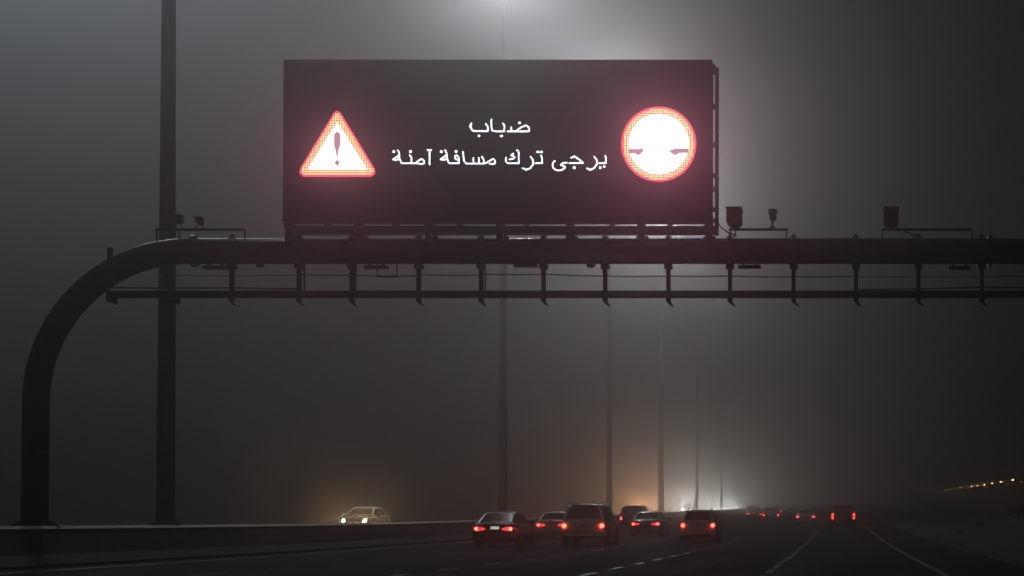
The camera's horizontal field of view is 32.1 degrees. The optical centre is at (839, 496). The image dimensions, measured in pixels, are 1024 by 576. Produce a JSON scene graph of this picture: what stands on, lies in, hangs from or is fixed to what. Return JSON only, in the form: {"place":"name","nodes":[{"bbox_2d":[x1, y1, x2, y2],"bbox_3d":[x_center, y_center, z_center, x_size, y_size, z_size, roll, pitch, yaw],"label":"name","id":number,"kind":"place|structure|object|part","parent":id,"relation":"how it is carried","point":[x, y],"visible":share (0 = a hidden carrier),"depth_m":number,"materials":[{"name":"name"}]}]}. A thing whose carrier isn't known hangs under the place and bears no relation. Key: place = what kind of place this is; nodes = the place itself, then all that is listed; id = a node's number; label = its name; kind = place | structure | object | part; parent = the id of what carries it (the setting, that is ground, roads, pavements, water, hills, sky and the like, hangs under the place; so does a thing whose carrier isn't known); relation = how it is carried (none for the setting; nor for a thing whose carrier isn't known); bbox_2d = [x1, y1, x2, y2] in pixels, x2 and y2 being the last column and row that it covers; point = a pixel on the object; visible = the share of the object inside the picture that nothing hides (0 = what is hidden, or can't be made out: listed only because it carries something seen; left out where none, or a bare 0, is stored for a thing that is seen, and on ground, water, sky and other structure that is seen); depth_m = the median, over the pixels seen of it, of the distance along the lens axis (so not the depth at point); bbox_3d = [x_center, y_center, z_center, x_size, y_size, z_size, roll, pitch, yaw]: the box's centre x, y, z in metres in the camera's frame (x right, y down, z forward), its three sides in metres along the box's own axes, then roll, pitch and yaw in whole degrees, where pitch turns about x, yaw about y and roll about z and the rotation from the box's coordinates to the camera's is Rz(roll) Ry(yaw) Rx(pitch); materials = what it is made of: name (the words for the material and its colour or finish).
{"place":"outdoors","nodes":[
{"label":"outdoors","id":0,"kind":"place"},
{"bbox_2d":[0,510,1023,575],"bbox_3d":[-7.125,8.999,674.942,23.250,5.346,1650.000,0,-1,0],"label":"road","id":1,"kind":"structure","parent":0,"point":[861,549],"depth_m":49.23,"materials":[{"name":"grey asphalt"}]},
{"bbox_2d":[0,514,739,573],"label":"edge line","id":2,"kind":"object","parent":1,"relation":"on","point":[225,559],"visible":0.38,"depth_m":47.75,"materials":[{"name":"white paint"}]},
{"bbox_2d":[0,507,767,569],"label":"median barrier","id":3,"kind":"object","parent":1,"relation":"on","point":[26,547],"visible":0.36,"depth_m":50.97,"materials":[{"name":"concrete"}]},
{"bbox_2d":[150,0,180,525],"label":"lamp post","id":4,"kind":"object","parent":3,"relation":"on","point":[166,451],"visible":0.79,"depth_m":49.94,"materials":[{"name":"galvanised steel"}]},
{"bbox_2d":[498,0,506,510],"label":"lamp post","id":5,"kind":"object","parent":3,"relation":"on","point":[502,495],"visible":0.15,"depth_m":99.94,"materials":[{"name":"metal"}]},
{"bbox_2d":[10,228,1023,527],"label":"overhead gantry","id":6,"kind":"object","parent":3,"relation":"on","point":[80,296],"visible":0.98,"depth_m":42.07,"materials":[{"name":"metal"}]},
{"bbox_2d":[171,214,183,227],"bbox_3d":[-16.274,-6.771,42.280,0.220,0.322,0.369,0,-1,0],"label":"traffic camera","id":7,"kind":"object","parent":6,"relation":"on","point":[178,219],"visible":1,"depth_m":42.20,"materials":[{"name":"black plastic"}]},
{"bbox_2d":[193,216,203,227],"bbox_3d":[-15.753,-6.741,42.284,0.218,0.264,0.320,0,-1,0],"label":"traffic camera","id":8,"kind":"object","parent":6,"relation":"on","point":[199,220],"visible":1,"depth_m":42.20,"materials":[{"name":"black plastic"}]},
{"bbox_2d":[283,60,718,241],"bbox_3d":[-8.282,-8.423,42.112,10.609,4.361,0.850,0,-1,0],"label":"message sign","id":9,"kind":"object","parent":6,"relation":"attached to","point":[429,145],"visible":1,"depth_m":41.72,"materials":[{"name":"grey metal"}]},
{"bbox_2d":[725,206,742,228],"bbox_3d":[-2.598,-6.835,42.263,0.394,0.475,0.740,0,-1,0],"label":"traffic camera","id":10,"kind":"object","parent":6,"relation":"on","point":[733,217],"visible":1,"depth_m":41.99,"materials":[{"name":"black plastic"}]},
{"bbox_2d":[768,209,776,227],"bbox_3d":[-1.653,-6.834,42.279,0.200,0.434,0.390,0,-1,0],"label":"traffic camera","id":11,"kind":"object","parent":6,"relation":"on","point":[772,215],"visible":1,"depth_m":42.14,"materials":[{"name":"black plastic"}]},
{"bbox_2d":[882,206,898,228],"bbox_3d":[1.250,-6.835,42.263,0.394,0.475,0.740,0,-1,0],"label":"traffic camera","id":12,"kind":"object","parent":6,"relation":"on","point":[890,217],"visible":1,"depth_m":41.99,"materials":[{"name":"black plastic"}]},
{"bbox_2d":[606,225,613,514],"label":"lamp post","id":13,"kind":"object","parent":3,"relation":"on","point":[609,421],"visible":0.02,"depth_m":145.99,"materials":[{"name":"metal"}]},
{"bbox_2d":[658,225,665,512],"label":"lamp post","id":14,"kind":"object","parent":3,"relation":"on","point":[660,457],"visible":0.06,"depth_m":187.98,"materials":[{"name":"metal"}]},
{"bbox_2d":[696,264,698,509],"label":"lamp post","id":15,"kind":"object","parent":3,"relation":"on","point":[697,457],"visible":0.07,"depth_m":236.08,"materials":[{"name":"metal"}]},
{"bbox_2d":[715,298,726,508],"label":"lamp post","id":16,"kind":"object","parent":3,"relation":"on","point":[721,464],"visible":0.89,"depth_m":284.07,"materials":[{"name":"metal"}]},
{"bbox_2d":[207,527,675,573],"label":"lane marking","id":17,"kind":"object","parent":1,"relation":"on","point":[392,558],"visible":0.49,"depth_m":54.40,"materials":[{"name":"paint"}]},
{"bbox_2d":[472,511,534,546],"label":"car","id":18,"kind":"object","parent":1,"relation":"on","point":[493,528],"visible":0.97,"depth_m":69.51,"materials":[{"name":"black paint"}]},
{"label":"rear window","id":19,"kind":"part","parent":18,"relation":"part of","materials":[{"name":"black glass"}]},
{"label":"side window","id":20,"kind":"part","parent":18,"relation":"part of","materials":[{"name":"black glass"}]},
{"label":"side window","id":21,"kind":"part","parent":18,"relation":"part of","materials":[{"name":"black glass"}]},
{"bbox_2d":[535,511,564,538],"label":"car","id":22,"kind":"object","parent":1,"relation":"on","point":[548,524],"visible":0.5,"depth_m":89.98,"materials":[{"name":"silver metal"}]},
{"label":"rear window","id":23,"kind":"part","parent":22,"relation":"part of","materials":[{"name":"black glass"}]},
{"bbox_2d":[561,502,619,545],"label":"four wheel drive","id":24,"kind":"structure","parent":1,"relation":"on","point":[589,521],"depth_m":72.72,"materials":[{"name":"white paint"}]},
{"bbox_2d":[566,507,600,517],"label":"rear window","id":25,"kind":"structure","parent":24,"relation":"in","point":[573,512],"depth_m":72.75,"materials":[{"name":"black glass"}]},
{"bbox_2d":[600,507,609,518],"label":"side window","id":26,"kind":"structure","parent":24,"relation":"in","point":[605,512],"depth_m":73.63,"materials":[{"name":"black glass"}]},
{"bbox_2d":[607,507,613,518],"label":"side window","id":27,"kind":"structure","parent":24,"relation":"in","point":[610,513],"depth_m":75.22,"materials":[{"name":"black glass"}]},
{"bbox_2d":[450,523,747,568],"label":"lane marking","id":28,"kind":"object","parent":1,"relation":"on","point":[558,555],"visible":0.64,"depth_m":54.40,"materials":[{"name":"paint"}]},
{"bbox_2d":[619,505,647,529],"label":"four wheel drive","id":29,"kind":"structure","parent":1,"relation":"on","point":[628,514],"depth_m":124.13,"materials":[{"name":"black paint"}]},
{"bbox_2d":[622,508,641,513],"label":"rear window","id":30,"kind":"structure","parent":29,"relation":"in","point":[626,510],"depth_m":124.15,"materials":[{"name":"black glass"}]},
{"bbox_2d":[630,511,670,536],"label":"car","id":31,"kind":"object","parent":1,"relation":"on","point":[649,522],"visible":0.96,"depth_m":96.20,"materials":[{"name":"black paint"}]},
{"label":"rear window","id":32,"kind":"part","parent":31,"relation":"part of","materials":[{"name":"black glass"}]},
{"bbox_2d":[583,521,791,574],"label":"lane marking","id":33,"kind":"object","parent":1,"relation":"on","point":[668,556],"visible":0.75,"depth_m":52.95,"materials":[{"name":"paint"}]},
{"bbox_2d":[680,508,724,540],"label":"car","id":34,"kind":"object","parent":1,"relation":"on","point":[700,523],"visible":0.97,"depth_m":83.08,"materials":[{"name":"white paint"}]},
{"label":"rear window","id":35,"kind":"part","parent":34,"relation":"part of","materials":[{"name":"black glass"}]},
{"bbox_2d":[745,505,758,516],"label":"four wheel drive","id":36,"kind":"structure","parent":1,"relation":"on","point":[748,507],"depth_m":252.21,"materials":[{"name":"grey paint"}]},
{"bbox_2d":[746,508,762,519],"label":"car","id":37,"kind":"object","parent":1,"relation":"on","point":[754,513],"visible":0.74,"depth_m":199.99,"materials":[{"name":"black paint"}]},
{"bbox_2d":[762,507,782,522],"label":"car","id":38,"kind":"object","parent":1,"relation":"on","point":[771,513],"visible":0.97,"depth_m":173.08,"materials":[{"name":"grey paint"}]},
{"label":"rear window","id":39,"kind":"part","parent":38,"relation":"part of","materials":[{"name":"black glass"}]},
{"bbox_2d":[771,504,783,515],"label":"four wheel drive","id":40,"kind":"structure","parent":1,"relation":"on","point":[779,507],"depth_m":262.21,"materials":[{"name":"black paint"}]},
{"bbox_2d":[765,520,826,572],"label":"lane marking","id":41,"kind":"object","parent":1,"relation":"on","point":[770,570],"visible":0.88,"depth_m":47.76,"materials":[{"name":"paint"}]},
{"bbox_2d":[794,509,817,524],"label":"car","id":42,"kind":"object","parent":1,"relation":"on","point":[805,515],"visible":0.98,"depth_m":155.01,"materials":[{"name":"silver metal"}]},
{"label":"rear window","id":43,"kind":"part","parent":42,"relation":"part of","materials":[{"name":"black glass"}]},
{"bbox_2d":[828,505,857,528],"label":"four wheel drive","id":44,"kind":"structure","parent":1,"relation":"on","point":[843,514],"depth_m":130.04,"materials":[{"name":"grey paint"}]},
{"bbox_2d":[833,507,852,513],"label":"rear window","id":45,"kind":"structure","parent":44,"relation":"in","point":[838,510],"depth_m":130.14,"materials":[{"name":"black glass"}]},
{"bbox_2d":[856,518,950,575],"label":"edge line","id":46,"kind":"object","parent":1,"relation":"on","point":[923,563],"visible":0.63,"depth_m":51.55,"materials":[{"name":"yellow paint"}]},
{"bbox_2d":[0,510,1023,536],"bbox_3d":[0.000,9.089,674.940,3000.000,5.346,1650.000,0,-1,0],"label":"ground","id":47,"kind":"structure","parent":0,"point":[931,523],"depth_m":248.35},
{"bbox_2d":[971,485,971,515],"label":"street lamp","id":48,"kind":"object","parent":47,"relation":"on","point":[971,500],"visible":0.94,"depth_m":287.67,"materials":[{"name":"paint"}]},
{"bbox_2d":[977,484,977,515],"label":"street lamp","id":49,"kind":"object","parent":47,"relation":"on","point":[977,499],"visible":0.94,"depth_m":275.27,"materials":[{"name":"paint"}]},
{"bbox_2d":[983,483,984,516],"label":"street lamp","id":50,"kind":"object","parent":47,"relation":"on","point":[984,506],"visible":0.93,"depth_m":262.76,"materials":[{"name":"metal"}]},
{"bbox_2d":[990,482,993,516],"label":"street lamp","id":51,"kind":"object","parent":47,"relation":"on","point":[992,504],"visible":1,"depth_m":248.93,"materials":[{"name":"metal"}]},
{"bbox_2d":[999,481,1002,516],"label":"street lamp","id":52,"kind":"object","parent":47,"relation":"on","point":[1000,497],"visible":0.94,"depth_m":235.30,"materials":[{"name":"metal"}]},
{"bbox_2d":[1011,479,1014,514],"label":"street lamp","id":53,"kind":"object","parent":47,"relation":"on","point":[1012,492],"visible":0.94,"depth_m":219.15,"materials":[{"name":"metal"}]},
{"bbox_2d":[0,0,1023,509],"label":"sky","id":54,"kind":"structure","parent":0,"point":[833,113],"materials":[{"name":"grey"}]},
{"bbox_2d":[422,509,707,521],"bbox_3d":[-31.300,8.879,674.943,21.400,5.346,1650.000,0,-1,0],"label":"opposite road","id":55,"kind":"structure","parent":0,"point":[540,516],"depth_m":222.53,"materials":[{"name":"grey asphalt"}]},
{"bbox_2d":[340,507,390,522],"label":"car","id":56,"kind":"object","parent":55,"relation":"on","point":[366,515],"visible":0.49,"depth_m":98.24,"materials":[{"name":"grey paint"}]},
{"bbox_2d":[681,503,693,510],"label":"four wheel drive","id":57,"kind":"structure","parent":55,"relation":"on","point":[685,506],"depth_m":297.26,"materials":[{"name":"white paint"}]},
{"bbox_2d":[707,505,717,509],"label":"car","id":58,"kind":"object","parent":55,"relation":"on","point":[714,507],"visible":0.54,"depth_m":352.95,"materials":[{"name":"white paint"}]},
{"bbox_2d":[730,503,737,508],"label":"four wheel drive","id":59,"kind":"structure","parent":55,"relation":"on","point":[734,506],"depth_m":430.59,"materials":[{"name":"silver metal"}]},
{"bbox_2d":[922,514,1023,565],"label":"embankment","id":60,"kind":"structure","parent":0,"point":[1001,538],"depth_m":64.17,"materials":[{"name":"soil"}]},
{"bbox_2d":[956,503,1023,532],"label":"scrub","id":61,"kind":"object","parent":60,"relation":"on","point":[1021,512],"visible":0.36,"depth_m":73.76,"materials":[{"name":"green plant"}]}
]}

